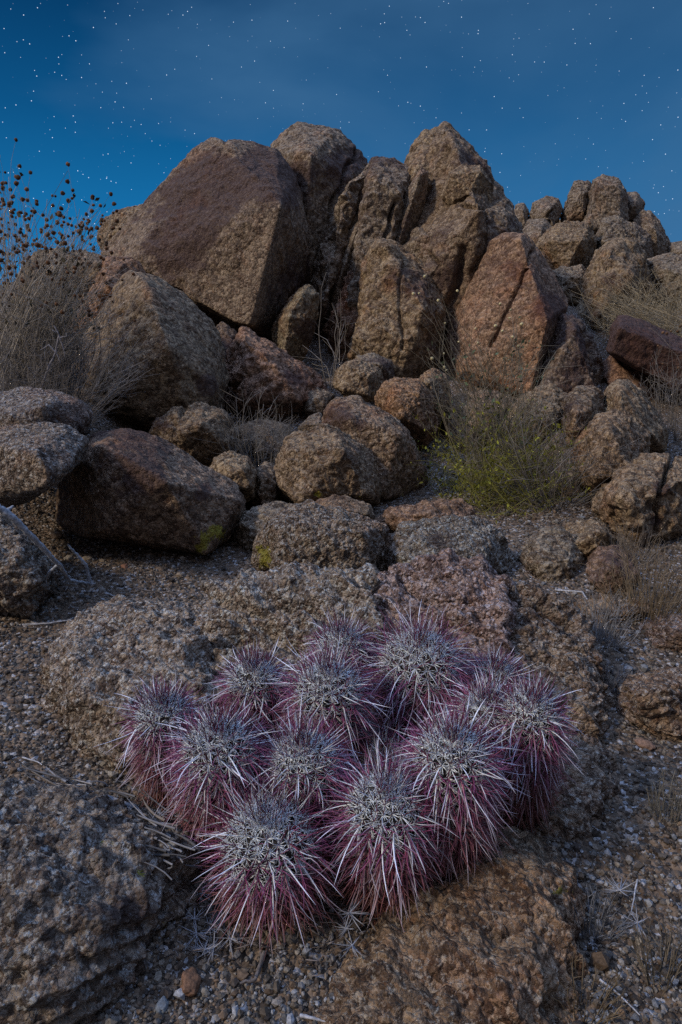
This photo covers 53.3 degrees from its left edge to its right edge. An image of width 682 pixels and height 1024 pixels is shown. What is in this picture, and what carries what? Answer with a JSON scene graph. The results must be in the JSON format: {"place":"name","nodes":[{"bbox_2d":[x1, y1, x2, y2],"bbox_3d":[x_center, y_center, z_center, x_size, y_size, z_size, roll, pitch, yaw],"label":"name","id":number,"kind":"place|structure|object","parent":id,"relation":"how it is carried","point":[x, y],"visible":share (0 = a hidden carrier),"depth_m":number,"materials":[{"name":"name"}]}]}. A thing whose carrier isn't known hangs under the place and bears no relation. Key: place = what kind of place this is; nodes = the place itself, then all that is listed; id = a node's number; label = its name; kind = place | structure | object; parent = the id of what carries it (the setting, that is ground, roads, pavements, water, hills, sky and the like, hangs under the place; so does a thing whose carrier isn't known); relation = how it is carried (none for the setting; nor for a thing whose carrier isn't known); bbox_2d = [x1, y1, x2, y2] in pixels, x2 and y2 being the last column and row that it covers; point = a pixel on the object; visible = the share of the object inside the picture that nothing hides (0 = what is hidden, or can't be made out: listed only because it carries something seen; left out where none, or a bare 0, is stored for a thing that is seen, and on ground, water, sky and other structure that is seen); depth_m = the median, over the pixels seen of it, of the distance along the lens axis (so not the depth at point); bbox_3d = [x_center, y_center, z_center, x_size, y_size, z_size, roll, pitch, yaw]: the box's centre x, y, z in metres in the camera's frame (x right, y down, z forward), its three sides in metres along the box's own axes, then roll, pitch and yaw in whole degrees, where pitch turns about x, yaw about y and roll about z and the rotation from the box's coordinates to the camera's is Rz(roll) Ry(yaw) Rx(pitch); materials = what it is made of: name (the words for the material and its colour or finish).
{"place":"outdoors","nodes":[
{"label":"outdoors","id":0,"kind":"place"},
{"bbox_2d":[0,282,681,1023],"bbox_3d":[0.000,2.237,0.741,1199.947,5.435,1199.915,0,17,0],"label":"ground","id":1,"kind":"structure","parent":0,"point":[10,698],"depth_m":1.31,"materials":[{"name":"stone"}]},
{"bbox_2d":[0,513,59,617],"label":"boulder","id":2,"kind":"object","parent":1,"relation":"on","point":[26,564],"visible":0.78,"depth_m":1.73,"materials":[{"name":"stone"}]},
{"bbox_2d":[0,422,88,507],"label":"boulder","id":3,"kind":"object","parent":1,"relation":"on","point":[37,459],"visible":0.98,"depth_m":1.87,"materials":[{"name":"stone"}]},
{"bbox_2d":[0,386,92,434],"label":"boulder","id":4,"kind":"object","parent":1,"relation":"on","point":[24,404],"visible":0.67,"depth_m":2.20,"materials":[{"name":"stone"}]},
{"bbox_2d":[0,504,92,585],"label":"fallen branch","id":5,"kind":"object","parent":1,"relation":"on","point":[17,522],"visible":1,"depth_m":1.63,"materials":[{"name":"grey wood"}]},
{"bbox_2d":[1,257,130,401],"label":"dry bush","id":6,"kind":"object","parent":1,"relation":"on","point":[110,340],"visible":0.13,"depth_m":3.47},
{"bbox_2d":[0,138,135,397],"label":"dry bush","id":7,"kind":"object","parent":1,"relation":"on","point":[17,308],"visible":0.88,"depth_m":2.95,"materials":[{"name":"plant"}]},
{"bbox_2d":[0,292,165,424],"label":"dry bush","id":8,"kind":"object","parent":1,"relation":"on","point":[64,371],"visible":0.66,"depth_m":2.88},
{"bbox_2d":[65,249,105,317],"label":"boulder","id":9,"kind":"object","parent":1,"relation":"on","point":[94,265],"visible":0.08,"depth_m":4.74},
{"bbox_2d":[0,778,203,1023],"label":"rock slab","id":10,"kind":"object","parent":1,"relation":"on","point":[89,904],"visible":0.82,"depth_m":0.83,"materials":[{"name":"stone"}]},
{"bbox_2d":[70,256,145,336],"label":"boulder","id":11,"kind":"object","parent":1,"relation":"on","point":[119,265],"visible":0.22,"depth_m":4.57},
{"bbox_2d":[20,764,201,880],"bbox_3d":[-0.382,0.454,1.052,0.491,0.105,0.127,11,21,32],"label":"twig heap","id":12,"kind":"object","parent":1,"relation":"on","point":[153,821],"visible":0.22,"depth_m":0.99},
{"bbox_2d":[96,204,142,250],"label":"boulder","id":13,"kind":"object","parent":1,"relation":"on","point":[123,215],"visible":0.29,"depth_m":6.31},
{"bbox_2d":[38,594,227,775],"bbox_3d":[-0.438,0.348,1.530,0.458,0.304,0.828,-8,19,-23],"label":"rock slab","id":14,"kind":"object","parent":1,"relation":"on","point":[99,655],"visible":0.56,"depth_m":1.33,"materials":[{"name":"stone"}]},
{"bbox_2d":[59,270,228,432],"bbox_3d":[-1.252,-0.860,3.983,1.210,1.052,1.437,0,17,0],"label":"boulder","id":15,"kind":"object","parent":1,"relation":"on","point":[180,336],"visible":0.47,"depth_m":3.44,"materials":[{"name":"stone"}]},
{"bbox_2d":[55,428,245,554],"bbox_3d":[-0.711,-0.036,2.450,0.756,0.550,0.782,0,17,0],"label":"boulder","id":16,"kind":"object","parent":1,"relation":"on","point":[129,486],"visible":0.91,"depth_m":2.15,"materials":[{"name":"stone"}]},
{"bbox_2d":[94,656,209,819],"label":"hedgehog cactus","id":17,"kind":"object","parent":1,"relation":"on","point":[155,708],"visible":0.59,"depth_m":1.06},
{"bbox_2d":[179,966,200,996],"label":"stone","id":18,"kind":"object","parent":1,"relation":"on","point":[191,980],"visible":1,"depth_m":0.82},
{"bbox_2d":[149,401,242,466],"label":"boulder","id":19,"kind":"object","parent":1,"relation":"on","point":[181,427],"visible":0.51,"depth_m":3.01,"materials":[{"name":"stone"}]},
{"bbox_2d":[100,137,309,340],"bbox_3d":[-1.104,-2.157,5.480,1.725,1.592,2.048,0,17,0],"label":"boulder","id":20,"kind":"object","parent":1,"relation":"on","point":[215,230],"visible":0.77,"depth_m":4.84,"materials":[{"name":"stone"}]},
{"bbox_2d":[139,687,283,882],"bbox_3d":[-0.182,0.410,1.001,0.219,0.331,0.226,0,17,0],"label":"hedgehog cactus","id":21,"kind":"object","parent":1,"relation":"on","point":[210,749],"visible":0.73,"depth_m":0.95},
{"bbox_2d":[209,450,256,502],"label":"boulder","id":22,"kind":"object","parent":1,"relation":"on","point":[239,470],"visible":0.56,"depth_m":2.53,"materials":[{"name":"stone"}]},
{"bbox_2d":[195,383,305,468],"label":"dry bush","id":23,"kind":"object","parent":1,"relation":"on","point":[264,439],"visible":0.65,"depth_m":3.00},
{"bbox_2d":[204,632,298,747],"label":"hedgehog cactus","id":24,"kind":"object","parent":1,"relation":"on","point":[255,674],"visible":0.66,"depth_m":1.19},
{"bbox_2d":[230,501,291,550],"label":"boulder","id":25,"kind":"object","parent":1,"relation":"on","point":[252,521],"visible":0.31,"depth_m":2.29,"materials":[{"name":"stone"}]},
{"bbox_2d":[178,731,350,961],"bbox_3d":[-0.094,0.482,0.928,0.273,0.324,0.260,0,17,0],"label":"hedgehog cactus","id":26,"kind":"object","parent":1,"relation":"on","point":[271,856],"visible":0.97,"depth_m":0.88,"materials":[{"name":"plant"}]},
{"bbox_2d":[251,461,282,506],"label":"boulder","id":27,"kind":"object","parent":1,"relation":"on","point":[267,489],"visible":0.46,"depth_m":2.64,"materials":[{"name":"stone"}]},
{"bbox_2d":[240,418,293,462],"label":"boulder","id":28,"kind":"object","parent":1,"relation":"on","point":[270,447],"visible":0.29,"depth_m":3.35,"materials":[{"name":"stone"}]},
{"bbox_2d":[224,326,329,418],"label":"boulder","id":29,"kind":"object","parent":1,"relation":"on","point":[253,361],"visible":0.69,"depth_m":4.08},
{"bbox_2d":[193,561,393,778],"bbox_3d":[-0.118,0.324,1.490,0.514,0.375,0.796,0,17,0],"label":"rock slab","id":30,"kind":"object","parent":1,"relation":"on","point":[285,601],"visible":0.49,"depth_m":1.46,"materials":[{"name":"stone"}]},
{"bbox_2d":[271,284,319,360],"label":"boulder","id":31,"kind":"object","parent":1,"relation":"on","point":[293,328],"visible":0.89,"depth_m":4.72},
{"bbox_2d":[244,684,383,875],"bbox_3d":[-0.057,0.420,1.000,0.202,0.300,0.216,15,22,39],"label":"hedgehog cactus","id":32,"kind":"object","parent":1,"relation":"on","point":[300,751],"visible":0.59,"depth_m":0.94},
{"bbox_2d":[302,387,334,416],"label":"boulder","id":33,"kind":"object","parent":1,"relation":"on","point":[319,399],"visible":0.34,"depth_m":4.10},
{"bbox_2d":[270,121,367,280],"bbox_3d":[-0.187,-2.678,6.158,0.886,1.640,1.720,0,17,0],"label":"boulder","id":34,"kind":"object","parent":1,"relation":"on","point":[327,164],"visible":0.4,"depth_m":5.53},
{"bbox_2d":[251,499,389,571],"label":"boulder","id":35,"kind":"object","parent":1,"relation":"on","point":[307,531],"visible":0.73,"depth_m":1.95,"materials":[{"name":"stone"}]},
{"bbox_2d":[262,625,389,785],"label":"hedgehog cactus","id":36,"kind":"object","parent":1,"relation":"on","point":[334,687],"visible":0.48,"depth_m":1.09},
{"bbox_2d":[292,274,361,389],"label":"dry bush","id":37,"kind":"object","parent":1,"relation":"on","point":[335,359],"visible":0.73,"depth_m":4.61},
{"bbox_2d":[274,423,381,505],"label":"boulder","id":38,"kind":"object","parent":1,"relation":"on","point":[322,461],"visible":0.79,"depth_m":2.48,"materials":[{"name":"stone"}]},
{"bbox_2d":[293,605,379,697],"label":"hedgehog cactus","id":39,"kind":"object","parent":1,"relation":"on","point":[343,629],"visible":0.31,"depth_m":1.26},
{"bbox_2d":[309,163,370,336],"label":"boulder","id":40,"kind":"object","parent":1,"relation":"on","point":[342,220],"visible":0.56,"depth_m":5.29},
{"bbox_2d":[322,269,357,361],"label":"boulder","id":41,"kind":"object","parent":1,"relation":"on","point":[344,311],"visible":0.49,"depth_m":5.14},
{"bbox_2d":[322,221,358,338],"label":"boulder","id":42,"kind":"object","parent":1,"relation":"on","point":[337,288],"visible":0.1,"depth_m":5.27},
{"bbox_2d":[315,494,374,519],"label":"boulder","id":43,"kind":"object","parent":1,"relation":"on","point":[348,503],"visible":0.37,"depth_m":2.27,"materials":[{"name":"stone"}]},
{"bbox_2d":[128,784,564,982],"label":"litter","id":44,"kind":"object","parent":1,"relation":"on","point":[313,923],"visible":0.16,"depth_m":0.89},
{"bbox_2d":[333,359,384,401],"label":"boulder","id":45,"kind":"object","parent":1,"relation":"on","point":[364,379],"visible":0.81,"depth_m":3.99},
{"bbox_2d":[355,353,394,380],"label":"boulder","id":46,"kind":"object","parent":1,"relation":"on","point":[384,365],"visible":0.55,"depth_m":4.38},
{"bbox_2d":[321,395,429,500],"bbox_3d":[0.166,-0.252,3.052,0.537,0.546,0.728,0,17,0],"label":"boulder","id":47,"kind":"object","parent":1,"relation":"on","point":[385,438],"visible":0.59,"depth_m":2.77,"materials":[{"name":"stone"}]},
{"bbox_2d":[346,156,409,307],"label":"boulder","id":48,"kind":"object","parent":1,"relation":"on","point":[386,181],"visible":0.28,"depth_m":5.12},
{"bbox_2d":[348,717,413,777],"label":"hedgehog cactus","id":49,"kind":"object","parent":1,"relation":"on","point":[385,737],"visible":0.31,"depth_m":1.10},
{"bbox_2d":[308,730,458,930],"bbox_3d":[0.056,0.449,0.932,0.224,0.312,0.240,13,21,35],"label":"hedgehog cactus","id":50,"kind":"object","parent":1,"relation":"on","point":[385,837],"visible":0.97,"depth_m":0.88,"materials":[{"name":"plant"}]},
{"bbox_2d":[346,238,446,378],"bbox_3d":[0.447,-1.407,5.096,0.823,1.209,1.329,0,17,0],"label":"boulder","id":51,"kind":"object","parent":1,"relation":"on","point":[392,279],"visible":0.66,"depth_m":4.63,"materials":[{"name":"stone"}]},
{"bbox_2d":[374,377,437,449],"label":"boulder","id":52,"kind":"object","parent":1,"relation":"on","point":[404,404],"visible":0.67,"depth_m":3.32,"materials":[{"name":"stone"}]},
{"bbox_2d":[395,166,428,244],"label":"boulder","id":53,"kind":"object","parent":1,"relation":"on","point":[415,195],"visible":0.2,"depth_m":5.18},
{"bbox_2d":[403,227,437,260],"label":"boulder","id":54,"kind":"object","parent":1,"relation":"on","point":[417,244],"visible":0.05,"depth_m":5.06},
{"bbox_2d":[354,600,489,746],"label":"hedgehog cactus","id":55,"kind":"object","parent":1,"relation":"on","point":[423,662],"visible":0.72,"depth_m":1.18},
{"bbox_2d":[374,498,475,532],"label":"boulder","id":56,"kind":"object","parent":1,"relation":"on","point":[391,517],"visible":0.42,"depth_m":2.28,"materials":[{"name":"stone"}]},
{"bbox_2d":[420,368,450,429],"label":"boulder","id":57,"kind":"object","parent":1,"relation":"on","point":[425,377],"visible":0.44,"depth_m":3.62,"materials":[{"name":"stone"}]},
{"bbox_2d":[383,513,514,573],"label":"boulder","id":58,"kind":"object","parent":1,"relation":"on","point":[468,537],"visible":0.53,"depth_m":2.02,"materials":[{"name":"stone"}]},
{"bbox_2d":[313,826,590,1023],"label":"rock slab","id":59,"kind":"object","parent":1,"relation":"on","point":[492,944],"visible":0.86,"depth_m":0.83,"materials":[{"name":"stone"}]},
{"bbox_2d":[375,688,535,884],"bbox_3d":[0.158,0.417,0.960,0.204,0.358,0.225,11,20,31],"label":"hedgehog cactus","id":60,"kind":"object","parent":1,"relation":"on","point":[454,759],"visible":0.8,"depth_m":0.90,"materials":[{"name":"plant"}]},
{"bbox_2d":[417,121,514,335],"bbox_3d":[1.022,-2.151,5.609,1.162,1.934,1.813,0,17,0],"label":"boulder","id":61,"kind":"object","parent":1,"relation":"on","point":[457,232],"visible":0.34,"depth_m":4.91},
{"bbox_2d":[404,126,438,193],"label":"boulder","id":62,"kind":"object","parent":61,"relation":"on","point":[415,159],"visible":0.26,"depth_m":5.49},
{"bbox_2d":[440,163,493,206],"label":"boulder","id":63,"kind":"object","parent":61,"relation":"on","point":[462,180],"visible":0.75,"depth_m":4.90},
{"bbox_2d":[483,199,522,253],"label":"boulder","id":64,"kind":"object","parent":61,"relation":"on","point":[501,217],"visible":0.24,"depth_m":4.87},
{"bbox_2d":[420,661,525,824],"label":"hedgehog cactus","id":65,"kind":"object","parent":1,"relation":"on","point":[479,692],"visible":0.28,"depth_m":1.05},
{"bbox_2d":[438,390,517,451],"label":"boulder","id":66,"kind":"object","parent":1,"relation":"on","point":[453,430],"visible":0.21,"depth_m":3.69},
{"bbox_2d":[390,275,578,497],"bbox_3d":[0.605,-0.523,2.849,0.810,0.896,0.762,0,17,0],"label":"dry bush","id":67,"kind":"object","parent":1,"relation":"on","point":[496,418],"visible":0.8,"depth_m":2.86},
{"bbox_2d":[461,629,538,692],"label":"hedgehog cactus","id":68,"kind":"object","parent":1,"relation":"on","point":[496,663],"visible":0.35,"depth_m":1.23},
{"bbox_2d":[412,387,589,523],"bbox_3d":[0.716,-0.201,2.791,1.003,0.642,0.773,0,17,0],"label":"green bush","id":69,"kind":"object","parent":1,"relation":"on","point":[475,487],"visible":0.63,"depth_m":2.70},
{"bbox_2d":[443,232,567,397],"bbox_3d":[1.213,-1.354,5.000,0.844,1.296,1.546,6,18,19],"label":"boulder","id":70,"kind":"object","parent":1,"relation":"on","point":[514,272],"visible":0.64,"depth_m":4.48,"materials":[{"name":"stone"}]},
{"bbox_2d":[473,667,587,836],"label":"hedgehog cactus","id":71,"kind":"object","parent":1,"relation":"on","point":[540,716],"visible":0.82,"depth_m":1.02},
{"bbox_2d":[502,383,566,465],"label":"boulder","id":72,"kind":"object","parent":1,"relation":"on","point":[556,403],"visible":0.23,"depth_m":3.08,"materials":[{"name":"stone"}]},
{"bbox_2d":[523,218,551,244],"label":"boulder","id":73,"kind":"object","parent":1,"relation":"on","point":[534,230],"visible":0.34,"depth_m":7.49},
{"bbox_2d":[528,195,562,225],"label":"boulder","id":74,"kind":"object","parent":1,"relation":"on","point":[549,209],"visible":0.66,"depth_m":8.02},
{"bbox_2d":[457,394,643,511],"bbox_3d":[0.833,-0.247,2.639,0.673,0.457,0.707,12,21,33],"label":"dry bush","id":75,"kind":"object","parent":1,"relation":"on","point":[537,467],"visible":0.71,"depth_m":2.62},
{"bbox_2d":[516,525,584,582],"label":"boulder","id":76,"kind":"object","parent":1,"relation":"on","point":[550,554],"visible":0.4,"depth_m":2.01,"materials":[{"name":"stone"}]},
{"bbox_2d":[518,431,586,498],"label":"boulder","id":77,"kind":"object","parent":1,"relation":"on","point":[568,472],"visible":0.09,"depth_m":2.77,"materials":[{"name":"stone"}]},
{"bbox_2d":[536,220,597,268],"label":"boulder","id":78,"kind":"object","parent":1,"relation":"on","point":[566,243],"visible":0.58,"depth_m":6.78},
{"bbox_2d":[552,264,585,305],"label":"boulder","id":79,"kind":"object","parent":1,"relation":"on","point":[567,277],"visible":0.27,"depth_m":6.28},
{"bbox_2d":[518,734,620,842],"bbox_3d":[0.387,0.509,1.176,0.194,0.184,0.362,5,18,17],"label":"rock slab","id":80,"kind":"object","parent":1,"relation":"on","point":[594,788],"visible":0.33,"depth_m":1.11,"materials":[{"name":"stone"}]},
{"bbox_2d":[535,314,603,393],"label":"boulder","id":81,"kind":"object","parent":1,"relation":"on","point":[573,344],"visible":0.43,"depth_m":4.33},
{"bbox_2d":[532,648,616,741],"bbox_3d":[0.446,0.387,1.463,0.301,0.254,0.527,0,17,0],"label":"rock slab","id":82,"kind":"object","parent":1,"relation":"on","point":[590,701],"visible":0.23,"depth_m":1.32,"materials":[{"name":"stone"}]},
{"bbox_2d":[508,578,608,732],"bbox_3d":[0.444,0.345,1.488,0.330,0.319,0.555,0,17,0],"label":"rock slab","id":83,"kind":"object","parent":82,"relation":"on","point":[546,620],"visible":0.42,"depth_m":1.45,"materials":[{"name":"stone"}]},
{"bbox_2d":[371,548,518,752],"bbox_3d":[0.240,0.314,1.503,0.453,0.380,0.807,0,17,0],"label":"rock slab","id":84,"kind":"object","parent":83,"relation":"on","point":[476,588],"visible":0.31,"depth_m":1.49,"materials":[{"name":"stone"}]},
{"bbox_2d":[560,180,591,222],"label":"boulder","id":85,"kind":"object","parent":1,"relation":"on","point":[575,205],"visible":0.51,"depth_m":8.00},
{"bbox_2d":[560,385,604,449],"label":"boulder","id":86,"kind":"object","parent":1,"relation":"on","point":[587,401],"visible":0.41,"depth_m":2.91,"materials":[{"name":"stone"}]},
{"bbox_2d":[565,519,616,557],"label":"boulder","id":87,"kind":"object","parent":1,"relation":"on","point":[590,539],"visible":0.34,"depth_m":2.07,"materials":[{"name":"stone"}]},
{"bbox_2d":[551,952,630,1023],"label":"grass tuft","id":88,"kind":"object","parent":1,"relation":"on","point":[612,1002],"visible":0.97,"depth_m":0.80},
{"bbox_2d":[571,885,633,946],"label":"grass tuft","id":89,"kind":"object","parent":1,"relation":"on","point":[591,910],"visible":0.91,"depth_m":0.90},
{"bbox_2d":[583,174,628,248],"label":"boulder","id":90,"kind":"object","parent":1,"relation":"on","point":[607,196],"visible":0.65,"depth_m":7.74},
{"bbox_2d":[569,580,647,653],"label":"grass tuft","id":91,"kind":"object","parent":1,"relation":"on","point":[602,627],"visible":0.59,"depth_m":1.63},
{"bbox_2d":[572,409,650,495],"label":"boulder","id":92,"kind":"object","parent":1,"relation":"on","point":[607,432],"visible":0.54,"depth_m":2.58,"materials":[{"name":"stone"}]},
{"bbox_2d":[583,544,640,593],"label":"boulder","id":93,"kind":"object","parent":1,"relation":"on","point":[598,553],"visible":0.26,"depth_m":1.92,"materials":[{"name":"stone"}]},
{"bbox_2d":[576,237,652,329],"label":"boulder","id":94,"kind":"object","parent":1,"relation":"on","point":[629,254],"visible":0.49,"depth_m":5.68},
{"bbox_2d":[573,593,657,623],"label":"boulder","id":95,"kind":"object","parent":1,"relation":"on","point":[636,603],"visible":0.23,"depth_m":1.77,"materials":[{"name":"stone"}]},
{"bbox_2d":[595,215,646,249],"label":"boulder","id":96,"kind":"object","parent":1,"relation":"on","point":[614,226],"visible":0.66,"depth_m":7.15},
{"bbox_2d":[563,243,681,344],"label":"dry bush","id":97,"kind":"object","parent":1,"relation":"on","point":[665,318],"visible":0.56,"depth_m":5.08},
{"bbox_2d":[579,526,681,626],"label":"grass tuft","id":98,"kind":"object","parent":1,"relation":"on","point":[660,595],"visible":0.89,"depth_m":1.75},
{"bbox_2d":[603,379,668,452],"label":"boulder","id":99,"kind":"object","parent":1,"relation":"on","point":[627,397],"visible":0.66,"depth_m":3.08,"materials":[{"name":"stone"}]},
{"bbox_2d":[597,517,674,568],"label":"grass tuft","id":100,"kind":"object","parent":1,"relation":"on","point":[639,542],"visible":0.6,"depth_m":2.04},
{"bbox_2d":[591,452,681,544],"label":"boulder","id":101,"kind":"object","parent":1,"relation":"on","point":[647,487],"visible":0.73,"depth_m":2.17,"materials":[{"name":"stone"}]},
{"bbox_2d":[603,355,676,399],"bbox_3d":[2.263,-0.652,4.771,1.015,0.928,0.954,0,17,0],"label":"rock slab","id":102,"kind":"object","parent":1,"relation":"on","point":[614,369],"visible":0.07,"depth_m":4.43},
{"bbox_2d":[606,315,681,393],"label":"rock slab","id":103,"kind":"object","parent":102,"relation":"on","point":[633,342],"visible":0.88,"depth_m":4.06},
{"bbox_2d":[615,664,681,739],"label":"boulder","id":104,"kind":"object","parent":1,"relation":"on","point":[651,702],"visible":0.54,"depth_m":1.29,"materials":[{"name":"stone"}]},
{"bbox_2d":[632,210,670,255],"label":"boulder","id":105,"kind":"object","parent":1,"relation":"on","point":[648,221],"visible":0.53,"depth_m":7.98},
{"bbox_2d":[624,917,681,998],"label":"grass tuft","id":106,"kind":"object","parent":1,"relation":"on","point":[673,959],"visible":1,"depth_m":0.84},
{"bbox_2d":[627,325,681,440],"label":"dry bush","id":107,"kind":"object","parent":1,"relation":"on","point":[672,406],"visible":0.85,"depth_m":3.64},
{"bbox_2d":[638,767,681,833],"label":"grass tuft","id":108,"kind":"object","parent":1,"relation":"on","point":[658,807],"visible":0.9,"depth_m":1.09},
{"bbox_2d":[640,613,681,652],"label":"boulder","id":109,"kind":"object","parent":1,"relation":"on","point":[667,635],"visible":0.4,"depth_m":1.63,"materials":[{"name":"stone"}]},
{"bbox_2d":[647,252,681,307],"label":"boulder","id":110,"kind":"object","parent":1,"relation":"on","point":[657,261],"visible":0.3,"depth_m":6.08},
{"bbox_2d":[0,0,681,285],"label":"sky","id":111,"kind":"structure","parent":0,"point":[553,94],"materials":[{"name":"blue"}]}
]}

